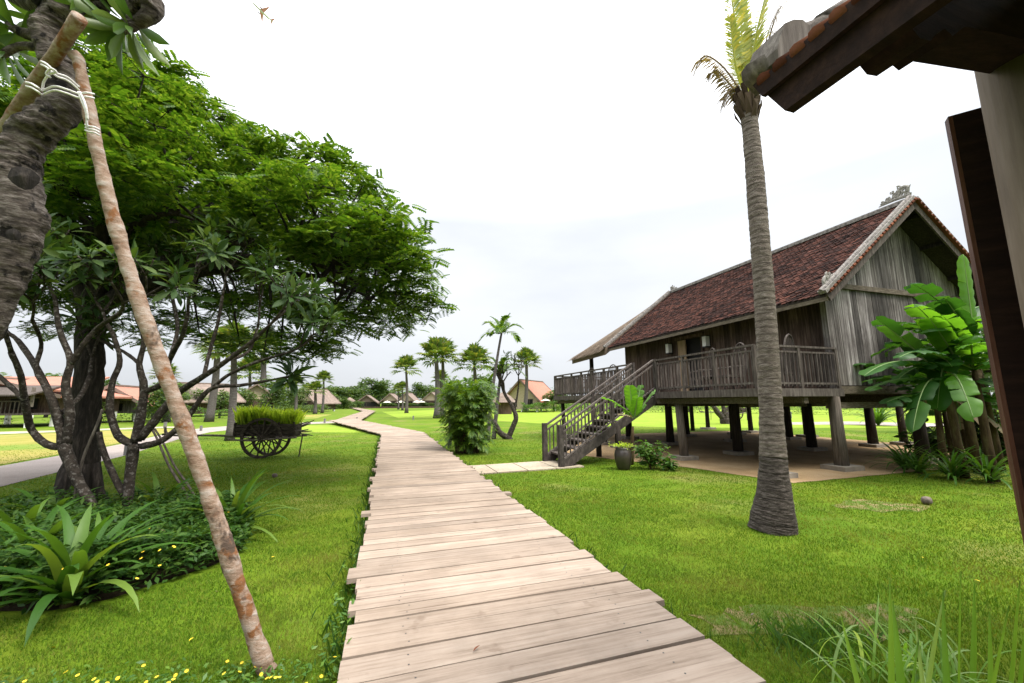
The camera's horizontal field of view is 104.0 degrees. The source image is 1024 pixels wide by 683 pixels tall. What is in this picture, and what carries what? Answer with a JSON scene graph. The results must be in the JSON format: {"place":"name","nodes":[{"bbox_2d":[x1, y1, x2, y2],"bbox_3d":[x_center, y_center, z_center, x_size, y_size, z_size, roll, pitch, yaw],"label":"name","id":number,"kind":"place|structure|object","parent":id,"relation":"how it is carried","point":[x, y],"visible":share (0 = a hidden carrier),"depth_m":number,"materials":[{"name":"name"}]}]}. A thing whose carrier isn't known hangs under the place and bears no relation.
{"place":"outdoors","nodes":[
{"label":"outdoors","id":0,"kind":"place"},
{"bbox_2d":[0,429,170,463],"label":"field","id":1,"kind":"structure","parent":0,"point":[21,441],"depth_m":18.26,"materials":[{"name":"plant"}]},
{"bbox_2d":[0,427,173,433],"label":"path","id":2,"kind":"structure","parent":0,"point":[14,432],"depth_m":27.19,"materials":[{"name":"concrete"}]},
{"bbox_2d":[0,421,333,485],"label":"road","id":3,"kind":"structure","parent":0,"point":[18,472],"depth_m":11.76,"materials":[{"name":"concrete"}]},
{"bbox_2d":[292,389,340,410],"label":"village house","id":4,"kind":"structure","parent":0,"point":[331,400],"depth_m":90.27,"materials":[{"name":"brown wood"}]},
{"bbox_2d":[302,425,366,432],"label":"field","id":5,"kind":"structure","parent":0,"point":[323,428],"depth_m":27.37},
{"bbox_2d":[384,409,573,424],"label":"field","id":6,"kind":"structure","parent":0,"point":[537,417],"depth_m":52.73,"materials":[{"name":"plant"}]},
{"bbox_2d":[389,354,422,412],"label":"fan palm","id":7,"kind":"object","parent":6,"relation":"on","point":[407,360],"visible":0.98,"depth_m":70.54,"materials":[{"name":"green plant"}]},
{"bbox_2d":[422,336,462,417],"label":"fan palm","id":8,"kind":"object","parent":6,"relation":"on","point":[452,358],"visible":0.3,"depth_m":48.82,"materials":[{"name":"green plant"}]},
{"bbox_2d":[452,342,494,384],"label":"fan palm","id":9,"kind":"object","parent":6,"relation":"on","point":[475,354],"visible":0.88,"depth_m":50.50,"materials":[{"name":"green plant"}]},
{"bbox_2d":[493,392,514,413],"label":"thatched hut","id":10,"kind":"object","parent":6,"relation":"on","point":[504,407],"visible":0.53,"depth_m":59.99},
{"bbox_2d":[509,346,542,411],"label":"fan palm","id":11,"kind":"object","parent":6,"relation":"on","point":[529,354],"visible":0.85,"depth_m":70.48,"materials":[{"name":"green plant"}]},
{"bbox_2d":[507,379,555,411],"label":"village house","id":12,"kind":"structure","parent":6,"relation":"on","point":[537,390],"depth_m":73.64,"materials":[{"name":"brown wood"}]},
{"bbox_2d":[519,401,554,412],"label":"hedge","id":13,"kind":"object","parent":6,"relation":"on","point":[535,404],"visible":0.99,"depth_m":68.75,"materials":[{"name":"green plant"}]},
{"bbox_2d":[0,0,992,399],"label":"sky","id":14,"kind":"structure","parent":0,"point":[570,159],"materials":[{"name":"white"}]},
{"bbox_2d":[0,403,1023,682],"bbox_3d":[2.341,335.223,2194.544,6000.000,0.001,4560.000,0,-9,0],"label":"lawn","id":15,"kind":"structure","parent":0,"point":[378,417],"depth_m":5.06,"materials":[{"name":"plant"}]},
{"bbox_2d":[0,10,87,132],"bbox_3d":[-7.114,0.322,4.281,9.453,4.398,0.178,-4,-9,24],"label":"support pole","id":16,"kind":"object","parent":15,"relation":"on","point":[70,32],"visible":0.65,"depth_m":2.75,"materials":[{"name":"brown wood"}]},
{"bbox_2d":[0,377,132,427],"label":"village house","id":17,"kind":"structure","parent":15,"relation":"on","point":[10,405],"depth_m":33.82,"materials":[{"name":"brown wood"}]},
{"bbox_2d":[9,397,40,408],"bbox_3d":[-41.130,5.200,33.714,2.280,0.995,0.085,1,-9,-8],"label":"window","id":18,"kind":"structure","parent":17,"relation":"in","point":[36,399],"depth_m":33.67,"materials":[{"name":"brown wood"}]},
{"bbox_2d":[0,0,170,340],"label":"frangipani tree","id":19,"kind":"object","parent":15,"relation":"on","point":[35,133],"visible":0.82,"depth_m":2.79,"materials":[{"name":"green plant"}]},
{"bbox_2d":[25,60,99,135],"bbox_3d":[-2.844,-1.542,2.514,0.424,0.448,0.183,3,-9,-23],"label":"rope","id":20,"kind":"object","parent":19,"relation":"attached to","point":[54,72],"visible":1,"depth_m":2.52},
{"bbox_2d":[0,514,243,610],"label":"planting bed","id":21,"kind":"object","parent":15,"relation":"on","point":[102,595],"visible":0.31,"depth_m":3.93,"materials":[{"name":"plant"}]},
{"bbox_2d":[0,494,105,548],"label":"strap leaf plant","id":22,"kind":"object","parent":21,"relation":"on","point":[33,511],"visible":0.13,"depth_m":4.46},
{"bbox_2d":[2,485,107,522],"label":"strap leaf plant","id":23,"kind":"object","parent":21,"relation":"on","point":[31,496],"visible":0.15,"depth_m":5.58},
{"bbox_2d":[0,506,138,601],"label":"strap leaf plant","id":24,"kind":"object","parent":21,"relation":"on","point":[54,529],"visible":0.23,"depth_m":4.17,"materials":[{"name":"plant"}]},
{"bbox_2d":[69,409,102,514],"bbox_3d":[-6.274,1.842,5.834,0.523,1.700,0.064,-3,-9,20],"label":"prop stick","id":25,"kind":"object","parent":21,"relation":"on","point":[89,442],"visible":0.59,"depth_m":5.84,"materials":[{"name":"brown wood"}]},
{"bbox_2d":[8,512,189,612],"bbox_3d":[-4.263,2.165,4.058,1.291,0.715,1.338,-4,-9,20],"label":"strap leaf plant","id":26,"kind":"object","parent":21,"relation":"on","point":[98,519],"visible":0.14,"depth_m":4.21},
{"bbox_2d":[0,499,199,646],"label":"strap leaf plant","id":27,"kind":"object","parent":21,"relation":"on","point":[75,570],"visible":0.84,"depth_m":3.47,"materials":[{"name":"plant"}]},
{"bbox_2d":[0,211,217,519],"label":"frangipani tree","id":28,"kind":"object","parent":21,"relation":"on","point":[52,254],"visible":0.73,"depth_m":5.75,"materials":[{"name":"green plant"}]},
{"bbox_2d":[0,485,255,614],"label":"groundcover","id":29,"kind":"object","parent":21,"relation":"on","point":[192,534],"visible":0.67,"depth_m":4.39,"materials":[{"name":"green plant"}]},
{"bbox_2d":[102,472,217,507],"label":"strap leaf plant","id":30,"kind":"object","parent":21,"relation":"on","point":[156,483],"visible":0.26,"depth_m":6.39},
{"bbox_2d":[43,214,350,507],"bbox_3d":[-5.837,0.290,6.582,6.613,5.099,1.944,-3,-9,14],"label":"frangipani tree","id":31,"kind":"object","parent":21,"relation":"on","point":[213,245],"visible":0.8,"depth_m":6.26,"materials":[{"name":"green plant"}]},
{"bbox_2d":[165,466,302,554],"bbox_3d":[-3.713,2.174,5.400,1.718,1.003,1.661,-8,-11,40],"label":"strap leaf plant","id":32,"kind":"object","parent":21,"relation":"on","point":[246,490],"visible":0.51,"depth_m":5.30,"materials":[{"name":"plant"}]},
{"bbox_2d":[102,384,153,421],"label":"village house","id":33,"kind":"structure","parent":15,"relation":"on","point":[127,405],"depth_m":41.70,"materials":[{"name":"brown wood"}]},
{"bbox_2d":[133,390,170,421],"bbox_3d":[-35.006,6.344,39.633,3.739,3.354,3.756,-4,-9,24],"label":"tree","id":34,"kind":"object","parent":15,"relation":"on","point":[155,401],"visible":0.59,"depth_m":38.99,"materials":[{"name":"green plant"}]},
{"bbox_2d":[146,363,182,421],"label":"fan palm","id":35,"kind":"object","parent":15,"relation":"on","point":[173,367],"visible":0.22,"depth_m":40.50,"materials":[{"name":"green plant"}]},
{"bbox_2d":[0,645,338,682],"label":"creeping daisies","id":36,"kind":"object","parent":15,"relation":"on","point":[225,674],"visible":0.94,"depth_m":2.54,"materials":[{"name":"green plant"}]},
{"bbox_2d":[152,429,187,497],"bbox_3d":[-6.026,2.168,7.046,0.834,1.441,0.060,1,-9,-12],"label":"prop stick","id":37,"kind":"object","parent":15,"relation":"on","point":[167,463],"visible":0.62,"depth_m":7.03,"materials":[{"name":"brown wood"}]},
{"bbox_2d":[67,50,277,677],"bbox_3d":[-2.308,0.107,2.713,1.559,4.211,0.120,3,-9,-19],"label":"support pole","id":38,"kind":"object","parent":15,"relation":"on","point":[259,650],"visible":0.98,"depth_m":2.66,"materials":[{"name":"brown wood"}]},
{"bbox_2d":[154,428,194,494],"bbox_3d":[-6.105,2.249,7.264,0.855,1.341,0.056,1,-9,-11],"label":"prop stick","id":39,"kind":"object","parent":15,"relation":"on","point":[173,464],"visible":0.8,"depth_m":7.25,"materials":[{"name":"brown wood"}]},
{"bbox_2d":[190,334,229,421],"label":"fan palm","id":40,"kind":"object","parent":15,"relation":"on","point":[210,410],"visible":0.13,"depth_m":40.64,"materials":[{"name":"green plant"}]},
{"bbox_2d":[178,382,245,414],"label":"village house","id":41,"kind":"structure","parent":15,"relation":"on","point":[205,386],"depth_m":60.18,"materials":[{"name":"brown wood"}]},
{"bbox_2d":[203,389,237,417],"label":"tree","id":42,"kind":"object","parent":15,"relation":"on","point":[224,398],"visible":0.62,"depth_m":51.18,"materials":[{"name":"green plant"}]},
{"bbox_2d":[191,320,266,440],"bbox_3d":[-13.965,1.839,19.837,3.258,6.019,3.173,0,-9,0],"label":"fan palm","id":43,"kind":"object","parent":15,"relation":"on","point":[233,405],"visible":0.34,"depth_m":19.62,"materials":[{"name":"green plant"}]},
{"bbox_2d":[0,32,459,508],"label":"rain tree","id":44,"kind":"object","parent":15,"relation":"on","point":[155,192],"visible":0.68,"depth_m":7.92,"materials":[{"name":"green plant"}]},
{"bbox_2d":[162,418,313,458],"bbox_3d":[-9.158,3.211,13.380,4.740,1.302,1.020,0,-9,-4],"label":"ox cart","id":45,"kind":"object","parent":15,"relation":"on","point":[264,432],"visible":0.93,"depth_m":13.19,"materials":[{"name":"brown wood"}]},
{"bbox_2d":[232,403,274,424],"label":"seedling clump","id":46,"kind":"object","parent":45,"relation":"in","point":[244,415],"visible":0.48,"depth_m":13.31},
{"bbox_2d":[264,407,290,423],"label":"seedling clump","id":47,"kind":"object","parent":45,"relation":"in","point":[275,416],"visible":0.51,"depth_m":13.36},
{"bbox_2d":[278,407,307,425],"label":"seedling clump","id":48,"kind":"object","parent":45,"relation":"in","point":[295,416],"visible":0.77,"depth_m":13.41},
{"bbox_2d":[237,387,257,407],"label":"tree","id":49,"kind":"object","parent":15,"relation":"on","point":[250,397],"visible":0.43,"depth_m":66.40,"materials":[{"name":"green plant"}]},
{"bbox_2d":[224,357,274,387],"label":"fan palm","id":50,"kind":"object","parent":15,"relation":"on","point":[256,368],"visible":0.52,"depth_m":131.79,"materials":[{"name":"green plant"}]},
{"bbox_2d":[237,384,274,409],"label":"village house","id":51,"kind":"structure","parent":15,"relation":"on","point":[256,389],"depth_m":69.07,"materials":[{"name":"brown wood"}]},
{"bbox_2d":[252,327,287,387],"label":"fan palm","id":52,"kind":"object","parent":15,"relation":"on","point":[263,375],"visible":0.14,"depth_m":101.22,"materials":[{"name":"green plant"}]},
{"bbox_2d":[255,379,292,410],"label":"tree","id":53,"kind":"object","parent":15,"relation":"on","point":[278,398],"visible":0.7,"depth_m":57.06,"materials":[{"name":"green plant"}]},
{"bbox_2d":[274,388,298,410],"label":"tree","id":54,"kind":"object","parent":15,"relation":"on","point":[291,401],"visible":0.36,"depth_m":65.31,"materials":[{"name":"green plant"}]},
{"bbox_2d":[290,386,312,404],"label":"tree","id":55,"kind":"object","parent":15,"relation":"on","point":[301,391],"visible":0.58,"depth_m":81.00,"materials":[{"name":"green plant"}]},
{"bbox_2d":[305,380,326,413],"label":"fan palm","id":56,"kind":"object","parent":15,"relation":"on","point":[314,386],"visible":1,"depth_m":69.25,"materials":[{"name":"green plant"}]},
{"bbox_2d":[313,370,333,412],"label":"fan palm","id":57,"kind":"object","parent":15,"relation":"on","point":[323,375],"visible":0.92,"depth_m":74.92,"materials":[{"name":"green plant"}]},
{"bbox_2d":[300,554,356,682],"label":"edge weeds","id":58,"kind":"object","parent":15,"relation":"on","point":[333,623],"visible":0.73,"depth_m":2.98,"materials":[{"name":"green plant"}]},
{"bbox_2d":[358,395,378,406],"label":"village house","id":59,"kind":"structure","parent":15,"relation":"on","point":[369,400],"depth_m":150.51,"materials":[{"name":"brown wood"}]},
{"bbox_2d":[356,377,387,401],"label":"tree","id":60,"kind":"object","parent":15,"relation":"on","point":[372,388],"visible":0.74,"depth_m":177.03,"materials":[{"name":"green plant"}]},
{"bbox_2d":[378,393,400,406],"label":"village house","id":61,"kind":"structure","parent":15,"relation":"on","point":[392,398],"depth_m":145.49,"materials":[{"name":"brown wood"}]},
{"bbox_2d":[381,402,434,406],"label":"hedge","id":62,"kind":"object","parent":15,"relation":"on","point":[413,404],"visible":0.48,"depth_m":143.59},
{"bbox_2d":[404,382,427,403],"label":"tree","id":63,"kind":"object","parent":15,"relation":"on","point":[419,387],"visible":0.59,"depth_m":175.69,"materials":[{"name":"green plant"}]},
{"bbox_2d":[412,336,455,417],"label":"fan palm","id":64,"kind":"object","parent":15,"relation":"on","point":[435,346],"visible":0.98,"depth_m":46.06,"materials":[{"name":"green plant"}]},
{"bbox_2d":[434,375,500,453],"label":"bamboo palm bush","id":65,"kind":"object","parent":15,"relation":"on","point":[466,412],"visible":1,"depth_m":13.84,"materials":[{"name":"green plant"}]},
{"bbox_2d":[476,313,522,440],"bbox_3d":[-0.546,1.581,18.857,2.331,6.101,2.211,0,-9,0],"label":"slender palm","id":66,"kind":"object","parent":15,"relation":"on","point":[500,326],"visible":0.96,"depth_m":19.07,"materials":[{"name":"green plant"}]},
{"bbox_2d":[477,351,525,438],"bbox_3d":[-0.449,2.621,19.729,2.441,4.315,2.078,0,-9,0],"label":"slender palm","id":67,"kind":"object","parent":15,"relation":"on","point":[504,359],"visible":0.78,"depth_m":19.53,"materials":[{"name":"green plant"}]},
{"bbox_2d":[486,350,526,438],"bbox_3d":[-0.475,2.618,19.459,2.794,4.505,1.244,0,-9,0],"label":"frangipani tree","id":68,"kind":"object","parent":15,"relation":"on","point":[502,434],"visible":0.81,"depth_m":19.44,"materials":[{"name":"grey plant"}]},
{"bbox_2d":[302,435,786,682],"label":"edge grass","id":69,"kind":"structure","parent":15,"relation":"on","point":[338,607],"depth_m":3.57,"materials":[{"name":"green plant"}]},
{"bbox_2d":[329,407,765,682],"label":"boardwalk","id":70,"kind":"structure","parent":15,"relation":"on","point":[458,561],"depth_m":3.25,"materials":[{"name":"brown wood"}]},
{"bbox_2d":[608,441,633,469],"bbox_3d":[2.903,2.979,10.496,0.720,0.724,0.720,0,-9,0],"label":"water jar","id":71,"kind":"object","parent":15,"relation":"on","point":[623,456],"visible":1,"depth_m":10.31,"materials":[{"name":"grey ceramic"}]},
{"bbox_2d":[601,385,655,464],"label":"banana plant","id":72,"kind":"object","parent":15,"relation":"on","point":[635,406],"visible":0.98,"depth_m":11.31,"materials":[{"name":"green plant"}]},
{"bbox_2d":[632,440,670,469],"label":"shrub","id":73,"kind":"object","parent":15,"relation":"on","point":[646,453],"visible":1,"depth_m":10.37,"materials":[{"name":"green plant"}]},
{"bbox_2d":[657,454,679,471],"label":"shrub","id":74,"kind":"object","parent":15,"relation":"on","point":[669,464],"visible":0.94,"depth_m":10.18,"materials":[{"name":"green plant"}]},
{"bbox_2d":[689,0,798,535],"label":"coconut palm","id":75,"kind":"object","parent":15,"relation":"on","point":[772,510],"visible":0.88,"depth_m":6.01,"materials":[{"name":"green plant"}]},
{"bbox_2d":[692,608,798,635],"bbox_3d":[1.870,2.240,3.212,0.847,0.001,0.416,0,-9,0],"label":"bare patch","id":76,"kind":"object","parent":15,"relation":"on","point":[729,623],"visible":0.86,"depth_m":3.17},
{"bbox_2d":[542,184,979,478],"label":"stilt house","id":77,"kind":"structure","parent":15,"relation":"on","point":[839,288],"depth_m":11.92,"materials":[{"name":"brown wood"}]},
{"bbox_2d":[677,340,689,390],"bbox_3d":[6.699,0.988,15.632,0.050,2.070,0.420,2,-9,-17],"label":"door","id":78,"kind":"structure","parent":77,"relation":"in","point":[682,350],"depth_m":15.66,"materials":[{"name":"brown wood"}]},
{"bbox_2d":[686,337,702,390],"bbox_3d":[7.017,0.944,15.189,0.060,2.300,1.600,2,-9,-17],"label":"doorway","id":79,"kind":"structure","parent":77,"relation":"in","point":[693,345],"depth_m":15.29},
{"bbox_2d":[718,342,746,388],"bbox_3d":[6.401,0.723,11.675,0.707,1.424,0.664,1,-9,-6],"label":"armchair","id":80,"kind":"object","parent":77,"relation":"on","point":[738,375],"visible":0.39,"depth_m":11.65,"materials":[{"name":"wood"}]},
{"bbox_2d":[782,334,794,387],"bbox_3d":[6.991,0.544,10.524,0.664,1.424,0.707,5,-10,-33],"label":"armchair","id":81,"kind":"object","parent":77,"relation":"on","point":[789,341],"visible":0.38,"depth_m":10.34,"materials":[{"name":"wood"}]},
{"bbox_2d":[720,609,842,655],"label":"grass tuft","id":82,"kind":"object","parent":15,"relation":"on","point":[774,624],"visible":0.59,"depth_m":3.00,"materials":[{"name":"green plant"}]},
{"bbox_2d":[739,604,827,627],"bbox_3d":[2.312,2.244,3.251,0.879,0.001,0.447,0,-9,0],"label":"bare patch","id":83,"kind":"object","parent":15,"relation":"on","point":[785,609],"visible":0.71,"depth_m":3.35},
{"bbox_2d":[736,613,902,679],"bbox_3d":[2.101,2.125,2.830,0.994,0.120,0.705,0,-9,0],"label":"grass tuft","id":84,"kind":"object","parent":15,"relation":"on","point":[805,637],"visible":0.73,"depth_m":2.81,"materials":[{"name":"green plant"}]},
{"bbox_2d":[777,612,907,657],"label":"grass tuft","id":85,"kind":"object","parent":15,"relation":"on","point":[831,631],"visible":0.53,"depth_m":2.94,"materials":[{"name":"green plant"}]},
{"bbox_2d":[813,603,924,642],"bbox_3d":[2.889,2.237,3.241,1.104,0.001,0.500,3,-9,-19],"label":"bare patch","id":86,"kind":"object","parent":15,"relation":"on","point":[886,609],"visible":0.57,"depth_m":3.26,"materials":[{"name":"plant"}]},
{"bbox_2d":[833,499,929,511],"bbox_3d":[6.111,2.728,6.619,1.395,0.001,0.943,-6,-10,31],"label":"bare patch","id":87,"kind":"object","parent":15,"relation":"on","point":[871,505],"visible":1,"depth_m":6.63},
{"bbox_2d":[741,0,1023,325],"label":"pavilion","id":88,"kind":"structure","parent":15,"relation":"on","point":[793,65],"depth_m":1.60,"materials":[{"name":"brown wood"}]},
{"bbox_2d":[945,108,1023,543],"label":"louvred door","id":89,"kind":"structure","parent":88,"relation":"attached to","point":[996,292],"depth_m":1.92,"materials":[{"name":"wood"}]},
{"bbox_2d":[788,571,1023,682],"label":"reed clump","id":90,"kind":"object","parent":15,"relation":"on","point":[897,664],"visible":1,"depth_m":2.20,"materials":[{"name":"green plant"}]},
{"bbox_2d":[854,316,993,471],"bbox_3d":[9.011,1.338,9.567,3.502,3.672,2.579,1,-9,-11],"label":"banana plant","id":91,"kind":"object","parent":15,"relation":"on","point":[916,417],"visible":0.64,"depth_m":8.85,"materials":[{"name":"green plant"}]},
{"bbox_2d":[871,254,983,473],"bbox_3d":[10.829,0.588,9.647,3.560,5.152,2.555,0,-9,0],"label":"banana plant","id":92,"kind":"object","parent":15,"relation":"on","point":[965,309],"visible":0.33,"depth_m":9.34,"materials":[{"name":"green plant"}]},
{"bbox_2d":[877,304,985,478],"bbox_3d":[9.588,1.048,8.342,2.579,3.871,2.540,-6,-11,35],"label":"banana plant","id":93,"kind":"object","parent":15,"relation":"on","point":[948,394],"visible":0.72,"depth_m":8.68,"materials":[{"name":"green plant"}]},
{"bbox_2d":[883,313,1000,481],"bbox_3d":[10.374,1.197,8.434,3.124,3.590,2.025,0,-9,0],"label":"banana plant","id":94,"kind":"object","parent":15,"relation":"on","point":[973,365],"visible":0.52,"depth_m":8.71,"materials":[{"name":"green plant"}]},
{"bbox_2d":[895,375,1002,468],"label":"banana plant","id":95,"kind":"object","parent":15,"relation":"on","point":[959,417],"visible":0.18,"depth_m":10.15,"materials":[{"name":"green plant"}]},
{"bbox_2d":[896,322,1006,471],"bbox_3d":[11.834,1.249,9.943,2.992,3.921,2.702,0,-9,0],"label":"banana plant","id":96,"kind":"object","parent":15,"relation":"on","point":[995,438],"visible":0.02,"depth_m":9.81,"materials":[{"name":"green plant"}]},
{"bbox_2d":[900,446,1009,485],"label":"strap leaf plant","id":97,"kind":"object","parent":15,"relation":"on","point":[951,471],"visible":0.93,"depth_m":8.76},
{"bbox_2d":[927,445,1012,489],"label":"strap leaf plant","id":98,"kind":"object","parent":15,"relation":"on","point":[985,470],"visible":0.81,"depth_m":8.41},
{"bbox_2d":[976,380,1007,463],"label":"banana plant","id":99,"kind":"object","parent":15,"relation":"on","point":[997,420],"visible":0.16,"depth_m":10.93,"materials":[{"name":"green plant"}]},
{"bbox_2d":[472,460,583,474],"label":"path","id":100,"kind":"structure","parent":0,"point":[517,467],"depth_m":10.67,"materials":[{"name":"concrete"}]},
{"bbox_2d":[567,431,949,482],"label":"gravel ground","id":101,"kind":"structure","parent":0,"point":[708,447],"depth_m":12.66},
{"bbox_2d":[867,437,944,473],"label":"strap leaf plant","id":102,"kind":"object","parent":101,"relation":"on","point":[896,458],"visible":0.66,"depth_m":10.02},
{"bbox_2d":[877,440,950,477],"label":"strap leaf plant","id":103,"kind":"object","parent":101,"relation":"on","point":[916,465],"visible":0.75,"depth_m":9.54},
{"bbox_2d":[893,426,962,458],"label":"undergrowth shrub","id":104,"kind":"object","parent":101,"relation":"on","point":[932,436],"visible":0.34,"depth_m":11.86,"materials":[{"name":"green plant"}]},
{"bbox_2d":[898,387,996,460],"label":"banana plant","id":105,"kind":"object","parent":101,"relation":"on","point":[946,428],"visible":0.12,"depth_m":10.67,"materials":[{"name":"brown plant"}]},
{"bbox_2d":[576,409,942,427],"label":"field","id":106,"kind":"structure","parent":0,"point":[651,419],"depth_m":37.88,"materials":[{"name":"plant"}]},
{"bbox_2d":[711,406,729,423],"bbox_3d":[16.582,4.395,31.177,4.541,4.382,1.700,0,-9,0],"label":"frangipani tree","id":107,"kind":"object","parent":106,"relation":"on","point":[723,415],"visible":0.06,"depth_m":30.59,"materials":[{"name":"grey plant"}]},
{"bbox_2d":[650,406,800,413],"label":"hedge","id":108,"kind":"object","parent":106,"relation":"on","point":[717,406],"visible":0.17,"depth_m":58.70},
{"bbox_2d":[843,408,896,424],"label":"strap leaf plant","id":109,"kind":"object","parent":106,"relation":"on","point":[880,416],"visible":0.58,"depth_m":27.26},
{"bbox_2d":[792,421,943,426],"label":"path","id":110,"kind":"structure","parent":0,"point":[861,423],"depth_m":29.58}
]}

